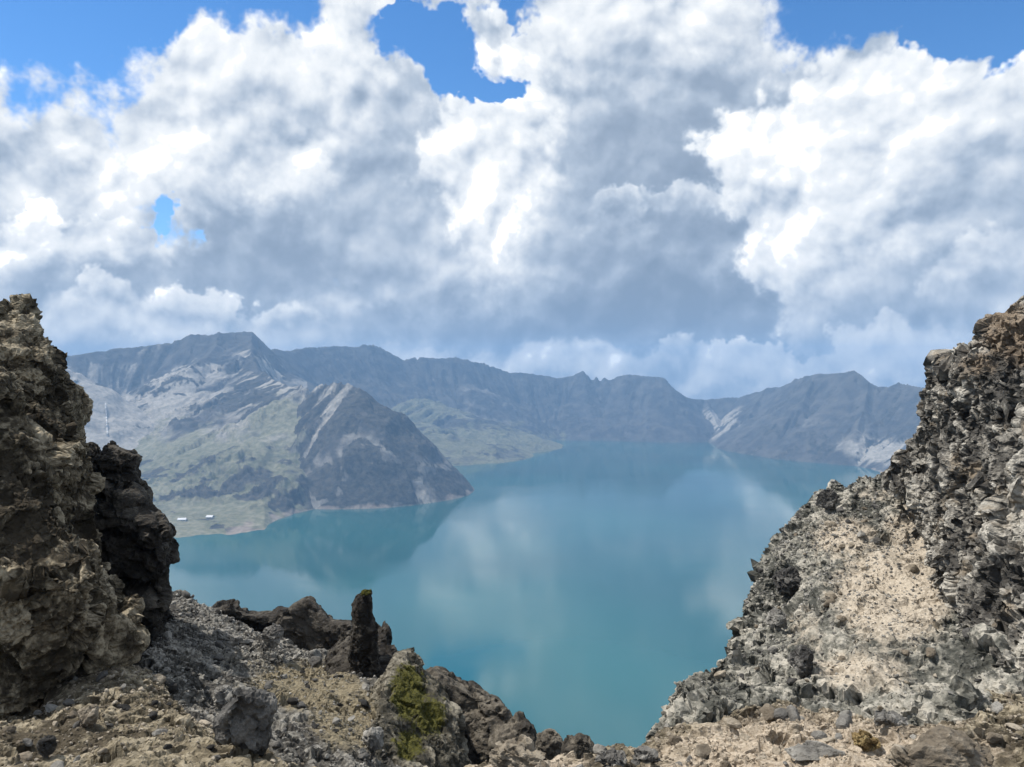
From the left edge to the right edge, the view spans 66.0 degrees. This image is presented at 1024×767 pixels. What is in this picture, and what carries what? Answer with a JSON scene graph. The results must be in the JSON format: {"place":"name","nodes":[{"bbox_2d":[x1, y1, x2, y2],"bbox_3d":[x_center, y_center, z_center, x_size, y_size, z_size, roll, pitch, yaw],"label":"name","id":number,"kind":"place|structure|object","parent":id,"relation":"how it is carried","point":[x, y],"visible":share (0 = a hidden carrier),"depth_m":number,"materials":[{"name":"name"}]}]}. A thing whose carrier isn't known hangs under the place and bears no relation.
{"place":"outdoors","nodes":[
{"label":"outdoors","id":0,"kind":"place"},
{"bbox_2d":[139,590,397,766],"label":"scree slope","id":1,"kind":"structure","parent":0,"point":[198,703],"depth_m":17.43,"materials":[{"name":"gravel"}]},
{"bbox_2d":[0,293,98,532],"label":"crag","id":2,"kind":"structure","parent":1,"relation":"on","point":[32,358],"depth_m":17.70,"materials":[{"name":"stone"}]},
{"bbox_2d":[87,440,179,665],"bbox_3d":[-10.453,5.556,20.668,3.382,8.052,6.711,0,1,-30],"label":"rock pillar","id":3,"kind":"object","parent":1,"relation":"on","point":[135,527],"visible":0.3,"depth_m":18.70,"materials":[{"name":"stone"}]},
{"bbox_2d":[141,652,149,656],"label":"stone","id":4,"kind":"object","parent":1,"relation":"on","point":[144,654],"visible":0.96,"depth_m":16.95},
{"bbox_2d":[162,667,170,672],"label":"stone","id":5,"kind":"object","parent":1,"relation":"on","point":[166,669],"visible":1,"depth_m":15.99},
{"bbox_2d":[163,631,171,639],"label":"stone","id":6,"kind":"object","parent":1,"relation":"on","point":[167,634],"visible":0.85,"depth_m":18.79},
{"bbox_2d":[167,682,178,693],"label":"stone","id":7,"kind":"object","parent":1,"relation":"on","point":[173,688],"visible":0.73,"depth_m":13.75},
{"bbox_2d":[181,590,190,597],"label":"stone","id":8,"kind":"object","parent":1,"relation":"on","point":[185,593],"visible":1,"depth_m":27.05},
{"bbox_2d":[201,640,208,645],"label":"stone","id":9,"kind":"object","parent":1,"relation":"on","point":[205,642],"visible":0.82,"depth_m":20.20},
{"bbox_2d":[213,654,224,660],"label":"stone","id":10,"kind":"object","parent":1,"relation":"on","point":[218,657],"visible":0.9,"depth_m":18.93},
{"bbox_2d":[215,640,222,648],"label":"stone","id":11,"kind":"object","parent":1,"relation":"on","point":[219,643],"visible":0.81,"depth_m":20.59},
{"bbox_2d":[212,685,231,709],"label":"boulder","id":12,"kind":"object","parent":1,"relation":"on","point":[221,692],"visible":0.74,"depth_m":13.48,"materials":[{"name":"grey stone"}]},
{"bbox_2d":[212,628,243,643],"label":"boulder","id":13,"kind":"object","parent":1,"relation":"on","point":[224,635],"visible":1,"depth_m":21.96,"materials":[{"name":"grey stone"}]},
{"bbox_2d":[226,669,232,675],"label":"stone","id":14,"kind":"object","parent":1,"relation":"on","point":[230,671],"visible":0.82,"depth_m":17.67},
{"bbox_2d":[240,639,253,643],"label":"stone","id":15,"kind":"object","parent":1,"relation":"on","point":[247,641],"visible":0.79,"depth_m":22.55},
{"bbox_2d":[263,684,271,689],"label":"stone","id":16,"kind":"object","parent":1,"relation":"on","point":[267,686],"visible":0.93,"depth_m":16.87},
{"bbox_2d":[265,680,273,684],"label":"stone","id":17,"kind":"object","parent":1,"relation":"on","point":[271,682],"visible":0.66,"depth_m":17.50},
{"bbox_2d":[261,623,283,648],"bbox_3d":[-6.840,7.226,22.597,0.613,0.642,0.708,0,1,0],"label":"boulder","id":18,"kind":"object","parent":1,"relation":"on","point":[272,635],"visible":1,"depth_m":22.38,"materials":[{"name":"grey stone"}]},
{"bbox_2d":[272,741,280,747],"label":"stone","id":19,"kind":"object","parent":1,"relation":"on","point":[277,744],"visible":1,"depth_m":11.71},
{"bbox_2d":[212,596,352,649],"bbox_3d":[-8.688,9.898,29.860,7.396,4.328,4.043,0,1,8],"label":"rock ledge","id":20,"kind":"object","parent":1,"relation":"on","point":[307,622],"visible":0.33,"depth_m":28.35,"materials":[{"name":"stone"}]},
{"bbox_2d":[287,697,297,704],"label":"stone","id":21,"kind":"object","parent":1,"relation":"on","point":[292,701],"visible":1,"depth_m":15.15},
{"bbox_2d":[296,701,304,708],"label":"stone","id":22,"kind":"object","parent":1,"relation":"on","point":[301,704],"visible":0.99,"depth_m":15.15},
{"bbox_2d":[312,723,317,728],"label":"stone","id":23,"kind":"object","parent":1,"relation":"on","point":[314,726],"visible":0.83,"depth_m":13.52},
{"bbox_2d":[309,656,321,666],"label":"stone","id":24,"kind":"object","parent":1,"relation":"on","point":[314,661],"visible":0.98,"depth_m":23.18,"materials":[{"name":"stone"}]},
{"bbox_2d":[309,649,321,657],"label":"stone","id":25,"kind":"object","parent":1,"relation":"on","point":[315,652],"visible":0.62,"depth_m":25.30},
{"bbox_2d":[332,717,339,724],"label":"stone","id":26,"kind":"object","parent":1,"relation":"on","point":[336,720],"visible":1,"depth_m":14.65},
{"bbox_2d":[324,621,397,677],"bbox_3d":[-4.430,8.292,22.451,2.828,2.118,4.689,0,1,0],"label":"rock outcrop","id":27,"kind":"object","parent":1,"relation":"on","point":[336,658],"visible":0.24,"depth_m":22.68,"materials":[{"name":"stone"}]},
{"bbox_2d":[358,748,365,753],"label":"stone","id":28,"kind":"object","parent":1,"relation":"on","point":[361,750],"visible":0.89,"depth_m":12.52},
{"bbox_2d":[358,699,368,707],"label":"stone","id":29,"kind":"object","parent":1,"relation":"on","point":[364,703],"visible":1,"depth_m":17.55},
{"bbox_2d":[358,752,369,759],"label":"stone","id":30,"kind":"object","parent":1,"relation":"on","point":[365,755],"visible":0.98,"depth_m":12.37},
{"bbox_2d":[348,589,380,678],"bbox_3d":[-4.101,7.466,21.815,1.081,3.702,1.127,0,1,0],"label":"rock spire","id":31,"kind":"object","parent":1,"relation":"on","point":[363,654],"visible":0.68,"depth_m":21.37,"materials":[{"name":"stone"}]},
{"bbox_2d":[361,684,369,690],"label":"stone","id":32,"kind":"object","parent":1,"relation":"on","point":[366,687],"visible":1,"depth_m":18.30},
{"bbox_2d":[362,727,383,750],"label":"boulder","id":33,"kind":"object","parent":1,"relation":"on","point":[372,738],"visible":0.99,"depth_m":13.28,"materials":[{"name":"grey stone"}]},
{"bbox_2d":[370,647,471,766],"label":"mossy mound","id":34,"kind":"object","parent":1,"relation":"on","point":[420,719],"visible":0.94,"depth_m":16.82,"materials":[{"name":"stone"}]},
{"bbox_2d":[65,331,923,537],"bbox_3d":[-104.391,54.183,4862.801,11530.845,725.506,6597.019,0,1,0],"label":"mountains","id":35,"kind":"structure","parent":0,"point":[237,432],"depth_m":4191.04,"materials":[{"name":"stone"}]},
{"bbox_2d":[105,403,107,435],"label":"waterfall","id":36,"kind":"object","parent":35,"relation":"on","point":[106,419],"visible":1,"depth_m":3436.36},
{"bbox_2d":[0,665,1023,766],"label":"ground","id":37,"kind":"structure","parent":0,"point":[761,739],"depth_m":8.99,"materials":[{"name":"gravel"}]},
{"bbox_2d":[2,726,16,732],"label":"stone","id":38,"kind":"object","parent":37,"relation":"on","point":[11,729],"visible":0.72,"depth_m":9.39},
{"bbox_2d":[17,751,32,761],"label":"stone","id":39,"kind":"object","parent":37,"relation":"on","point":[26,756],"visible":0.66,"depth_m":8.56,"materials":[{"name":"stone"}]},
{"bbox_2d":[22,738,32,746],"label":"stone","id":40,"kind":"object","parent":37,"relation":"on","point":[27,742],"visible":1,"depth_m":8.88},
{"bbox_2d":[33,710,41,714],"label":"stone","id":41,"kind":"object","parent":37,"relation":"on","point":[36,712],"visible":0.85,"depth_m":12.22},
{"bbox_2d":[36,735,57,757],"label":"boulder","id":42,"kind":"object","parent":37,"relation":"on","point":[46,746],"visible":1,"depth_m":8.11,"materials":[{"name":"stone"}]},
{"bbox_2d":[45,704,57,712],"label":"stone","id":43,"kind":"object","parent":37,"relation":"on","point":[50,707],"visible":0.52,"depth_m":11.79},
{"bbox_2d":[50,761,63,766],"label":"stone","id":44,"kind":"object","parent":37,"relation":"on","point":[57,764],"visible":1,"depth_m":7.56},
{"bbox_2d":[62,699,74,706],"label":"stone","id":45,"kind":"object","parent":37,"relation":"on","point":[68,702],"visible":0.96,"depth_m":11.17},
{"bbox_2d":[69,711,76,717],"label":"stone","id":46,"kind":"object","parent":37,"relation":"on","point":[72,714],"visible":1,"depth_m":9.80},
{"bbox_2d":[73,720,80,727],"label":"stone","id":47,"kind":"object","parent":37,"relation":"on","point":[76,724],"visible":0.85,"depth_m":9.45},
{"bbox_2d":[73,755,80,762],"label":"stone","id":48,"kind":"object","parent":37,"relation":"on","point":[78,757],"visible":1,"depth_m":8.14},
{"bbox_2d":[77,704,98,727],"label":"boulder","id":49,"kind":"object","parent":37,"relation":"on","point":[88,716],"visible":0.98,"depth_m":9.46,"materials":[{"name":"beige stone"}]},
{"bbox_2d":[96,670,107,681],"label":"stone","id":50,"kind":"object","parent":37,"relation":"on","point":[102,674],"visible":0.93,"depth_m":12.93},
{"bbox_2d":[97,748,107,754],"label":"stone","id":51,"kind":"object","parent":37,"relation":"on","point":[102,751],"visible":1,"depth_m":8.11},
{"bbox_2d":[116,704,130,710],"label":"stone","id":52,"kind":"object","parent":37,"relation":"on","point":[124,707],"visible":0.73,"depth_m":10.41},
{"bbox_2d":[147,711,157,719],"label":"stone","id":53,"kind":"object","parent":37,"relation":"on","point":[153,715],"visible":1,"depth_m":10.16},
{"bbox_2d":[151,700,158,704],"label":"stone","id":54,"kind":"object","parent":37,"relation":"on","point":[154,702],"visible":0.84,"depth_m":10.93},
{"bbox_2d":[152,673,165,683],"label":"stone","id":55,"kind":"object","parent":37,"relation":"on","point":[160,678],"visible":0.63,"depth_m":13.18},
{"bbox_2d":[152,729,167,735],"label":"stone","id":56,"kind":"object","parent":37,"relation":"on","point":[156,732],"visible":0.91,"depth_m":9.13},
{"bbox_2d":[163,744,172,749],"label":"stone","id":57,"kind":"object","parent":37,"relation":"on","point":[167,746],"visible":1,"depth_m":8.11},
{"bbox_2d":[199,720,210,726],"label":"stone","id":58,"kind":"object","parent":37,"relation":"on","point":[207,723],"visible":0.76,"depth_m":12.17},
{"bbox_2d":[206,744,214,749],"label":"stone","id":59,"kind":"object","parent":37,"relation":"on","point":[210,747],"visible":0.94,"depth_m":8.19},
{"bbox_2d":[211,755,220,760],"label":"stone","id":60,"kind":"object","parent":37,"relation":"on","point":[217,757],"visible":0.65,"depth_m":7.83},
{"bbox_2d":[212,686,277,754],"bbox_3d":[-2.753,3.484,8.150,0.635,0.723,0.636,0,1,0],"label":"boulder","id":61,"kind":"object","parent":37,"relation":"on","point":[243,719],"visible":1,"depth_m":8.00,"materials":[{"name":"stone"}]},
{"bbox_2d":[489,734,545,766],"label":"boulder","id":62,"kind":"object","parent":37,"relation":"on","point":[520,751],"visible":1,"depth_m":6.13,"materials":[{"name":"beige stone"}]},
{"bbox_2d":[535,728,562,759],"bbox_3d":[0.703,6.564,14.209,0.599,0.629,0.592,0,1,0],"label":"boulder","id":63,"kind":"object","parent":37,"relation":"on","point":[549,741],"visible":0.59,"depth_m":14.02,"materials":[{"name":"stone"}]},
{"bbox_2d":[560,733,593,758],"bbox_3d":[1.159,6.412,13.794,0.622,0.589,0.606,0,1,0],"label":"boulder","id":64,"kind":"object","parent":37,"relation":"on","point":[579,744],"visible":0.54,"depth_m":13.66,"materials":[{"name":"stone"}]},
{"bbox_2d":[593,744,606,754],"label":"stone","id":65,"kind":"object","parent":37,"relation":"on","point":[598,748],"visible":0.71,"depth_m":9.97,"materials":[{"name":"stone"}]},
{"bbox_2d":[595,747,626,766],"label":"boulder","id":66,"kind":"object","parent":37,"relation":"on","point":[612,756],"visible":0.94,"depth_m":7.12,"materials":[{"name":"grey stone"}]},
{"bbox_2d":[630,745,660,765],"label":"boulder","id":67,"kind":"object","parent":37,"relation":"on","point":[646,753],"visible":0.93,"depth_m":7.39,"materials":[{"name":"grey stone"}]},
{"bbox_2d":[654,737,661,742],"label":"stone","id":68,"kind":"object","parent":37,"relation":"on","point":[657,739],"visible":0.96,"depth_m":9.73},
{"bbox_2d":[668,735,681,745],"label":"stone","id":69,"kind":"object","parent":37,"relation":"on","point":[673,739],"visible":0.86,"depth_m":9.28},
{"bbox_2d":[694,744,710,757],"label":"stone","id":70,"kind":"object","parent":37,"relation":"on","point":[702,750],"visible":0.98,"depth_m":8.44,"materials":[{"name":"stone"}]},
{"bbox_2d":[720,760,729,766],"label":"stone","id":71,"kind":"object","parent":37,"relation":"on","point":[724,763],"visible":1,"depth_m":8.18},
{"bbox_2d":[723,717,741,728],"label":"stone","id":72,"kind":"object","parent":37,"relation":"on","point":[731,722],"visible":0.99,"depth_m":9.71,"materials":[{"name":"stone"}]},
{"bbox_2d":[755,755,766,760],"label":"stone","id":73,"kind":"object","parent":37,"relation":"on","point":[760,757],"visible":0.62,"depth_m":8.25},
{"bbox_2d":[760,703,774,720],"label":"stone","id":74,"kind":"object","parent":37,"relation":"on","point":[767,710],"visible":0.9,"depth_m":10.78,"materials":[{"name":"stone"}]},
{"bbox_2d":[772,747,781,754],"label":"stone","id":75,"kind":"object","parent":37,"relation":"on","point":[776,750],"visible":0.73,"depth_m":8.39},
{"bbox_2d":[774,708,787,720],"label":"stone","id":76,"kind":"object","parent":37,"relation":"on","point":[781,713],"visible":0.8,"depth_m":10.65,"materials":[{"name":"stone"}]},
{"bbox_2d":[786,705,799,720],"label":"stone","id":77,"kind":"object","parent":37,"relation":"on","point":[793,714],"visible":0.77,"depth_m":10.64,"materials":[{"name":"stone"}]},
{"bbox_2d":[784,740,845,760],"bbox_3d":[3.100,3.780,8.087,0.602,0.184,0.316,0,1,0],"label":"rock slab","id":78,"kind":"object","parent":37,"relation":"on","point":[810,750],"visible":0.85,"depth_m":8.03,"materials":[{"name":"grey stone"}]},
{"bbox_2d":[810,730,827,739],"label":"stone","id":79,"kind":"object","parent":37,"relation":"on","point":[817,734],"visible":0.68,"depth_m":8.86,"materials":[{"name":"stone"}]},
{"bbox_2d":[821,738,833,742],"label":"stone","id":80,"kind":"object","parent":37,"relation":"on","point":[828,740],"visible":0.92,"depth_m":8.69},
{"bbox_2d":[835,733,842,739],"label":"stone","id":81,"kind":"object","parent":37,"relation":"on","point":[839,736],"visible":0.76,"depth_m":8.78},
{"bbox_2d":[836,713,852,728],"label":"stone","id":82,"kind":"object","parent":37,"relation":"on","point":[843,720],"visible":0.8,"depth_m":10.07,"materials":[{"name":"stone"}]},
{"bbox_2d":[839,710,852,717],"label":"stone","id":83,"kind":"object","parent":37,"relation":"on","point":[849,712],"visible":0.49,"depth_m":10.58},
{"bbox_2d":[852,729,880,751],"bbox_3d":[3.279,3.305,7.325,0.248,0.198,0.207,0,1,-14],"label":"boulder","id":84,"kind":"object","parent":37,"relation":"on","point":[863,740],"visible":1,"depth_m":7.26,"materials":[{"name":"stone"}]},
{"bbox_2d":[874,709,907,727],"bbox_3d":[4.223,3.749,8.800,0.411,0.170,0.253,0,1,0],"label":"rock slab","id":85,"kind":"object","parent":37,"relation":"on","point":[887,719],"visible":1,"depth_m":8.75,"materials":[{"name":"grey stone"}]},
{"bbox_2d":[886,725,994,766],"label":"boulder","id":86,"kind":"object","parent":37,"relation":"on","point":[940,746],"visible":1,"depth_m":6.07,"materials":[{"name":"beige stone"}]},
{"bbox_2d":[986,732,1002,743],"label":"stone","id":87,"kind":"object","parent":37,"relation":"on","point":[993,738],"visible":1,"depth_m":7.72,"materials":[{"name":"stone"}]},
{"bbox_2d":[990,701,1003,713],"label":"stone","id":88,"kind":"object","parent":37,"relation":"on","point":[996,707],"visible":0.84,"depth_m":10.94,"materials":[{"name":"stone"}]},
{"bbox_2d":[1004,692,1012,697],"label":"stone","id":89,"kind":"object","parent":37,"relation":"on","point":[1008,694],"visible":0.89,"depth_m":11.62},
{"bbox_2d":[1005,723,1023,732],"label":"stone","id":90,"kind":"object","parent":37,"relation":"on","point":[1012,727],"visible":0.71,"depth_m":8.90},
{"bbox_2d":[1012,733,1021,739],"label":"stone","id":91,"kind":"object","parent":37,"relation":"on","point":[1017,735],"visible":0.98,"depth_m":7.89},
{"bbox_2d":[0,0,1023,399],"label":"sky","id":92,"kind":"structure","parent":0,"point":[713,199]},
{"bbox_2d":[169,440,879,747],"bbox_3d":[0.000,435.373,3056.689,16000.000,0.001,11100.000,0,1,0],"label":"lake","id":93,"kind":"structure","parent":0,"point":[597,592],"depth_m":1934.57,"materials":[{"name":"liquid"}]},
{"bbox_2d":[645,472,1023,742],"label":"slope","id":94,"kind":"structure","parent":0,"point":[922,707],"depth_m":16.05,"materials":[{"name":"gravel"}]},
{"bbox_2d":[714,670,725,678],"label":"stone","id":95,"kind":"object","parent":94,"relation":"on","point":[719,674],"visible":1,"depth_m":16.11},
{"bbox_2d":[767,647,777,653],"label":"stone","id":96,"kind":"object","parent":94,"relation":"on","point":[773,650],"visible":0.99,"depth_m":17.05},
{"bbox_2d":[766,607,787,629],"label":"boulder","id":97,"kind":"object","parent":94,"relation":"on","point":[776,618],"visible":0.99,"depth_m":18.65,"materials":[{"name":"grey stone"}]},
{"bbox_2d":[772,566,800,595],"bbox_3d":[8.486,6.086,24.238,0.898,0.965,0.918,0,1,0],"label":"boulder","id":98,"kind":"object","parent":94,"relation":"on","point":[786,580],"visible":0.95,"depth_m":24.00,"materials":[{"name":"stone"}]},
{"bbox_2d":[786,678,797,685],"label":"stone","id":99,"kind":"object","parent":94,"relation":"on","point":[790,681],"visible":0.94,"depth_m":14.30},
{"bbox_2d":[787,645,813,678],"bbox_3d":[5.328,5.116,14.487,0.486,0.669,0.529,0,1,-24],"label":"boulder","id":100,"kind":"object","parent":94,"relation":"on","point":[800,658],"visible":1,"depth_m":14.29,"materials":[{"name":"stone"}]},
{"bbox_2d":[815,489,838,509],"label":"boulder","id":101,"kind":"object","parent":94,"relation":"on","point":[827,499],"visible":1,"depth_m":27.09,"materials":[{"name":"stone"}]},
{"bbox_2d":[823,598,835,607],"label":"stone","id":102,"kind":"object","parent":94,"relation":"on","point":[826,604],"visible":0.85,"depth_m":19.39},
{"bbox_2d":[824,521,835,527],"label":"stone","id":103,"kind":"object","parent":94,"relation":"on","point":[829,524],"visible":1,"depth_m":25.21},
{"bbox_2d":[825,592,836,598],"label":"stone","id":104,"kind":"object","parent":94,"relation":"on","point":[829,595],"visible":0.81,"depth_m":20.43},
{"bbox_2d":[836,507,844,512],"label":"stone","id":105,"kind":"object","parent":94,"relation":"on","point":[840,509],"visible":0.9,"depth_m":26.50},
{"bbox_2d":[837,615,846,620],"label":"stone","id":106,"kind":"object","parent":94,"relation":"on","point":[841,618],"visible":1,"depth_m":18.29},
{"bbox_2d":[838,655,845,660],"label":"stone","id":107,"kind":"object","parent":94,"relation":"on","point":[841,657],"visible":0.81,"depth_m":14.89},
{"bbox_2d":[857,531,865,537],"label":"stone","id":108,"kind":"object","parent":94,"relation":"on","point":[861,534],"visible":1,"depth_m":24.22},
{"bbox_2d":[870,537,880,544],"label":"stone","id":109,"kind":"object","parent":94,"relation":"on","point":[876,540],"visible":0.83,"depth_m":24.06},
{"bbox_2d":[901,649,909,656],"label":"stone","id":110,"kind":"object","parent":94,"relation":"on","point":[905,652],"visible":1,"depth_m":14.00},
{"bbox_2d":[905,564,918,572],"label":"stone","id":111,"kind":"object","parent":94,"relation":"on","point":[912,568],"visible":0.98,"depth_m":21.41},
{"bbox_2d":[926,647,935,657],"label":"stone","id":112,"kind":"object","parent":94,"relation":"on","point":[930,652],"visible":1,"depth_m":13.78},
{"bbox_2d":[962,627,969,637],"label":"stone","id":113,"kind":"object","parent":94,"relation":"on","point":[965,631],"visible":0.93,"depth_m":14.03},
{"bbox_2d":[881,296,1023,696],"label":"cliff","id":114,"kind":"structure","parent":0,"point":[953,476],"depth_m":18.26,"materials":[{"name":"stone"}]},
{"bbox_3d":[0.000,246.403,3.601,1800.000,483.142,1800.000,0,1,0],"label":"hillside","id":115,"kind":"structure","parent":0,"visible":0},
{"bbox_2d":[0,366,149,720],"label":"crag","id":116,"kind":"structure","parent":115,"relation":"on","point":[69,609],"depth_m":13.00,"materials":[{"name":"stone"}]},
{"bbox_2d":[425,666,536,764],"bbox_3d":[-1.115,9.726,20.578,3.875,4.650,4.980,0,1,0],"label":"rock bank","id":117,"kind":"object","parent":115,"relation":"on","point":[491,720],"visible":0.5,"depth_m":19.65,"materials":[{"name":"stone"}]}
]}

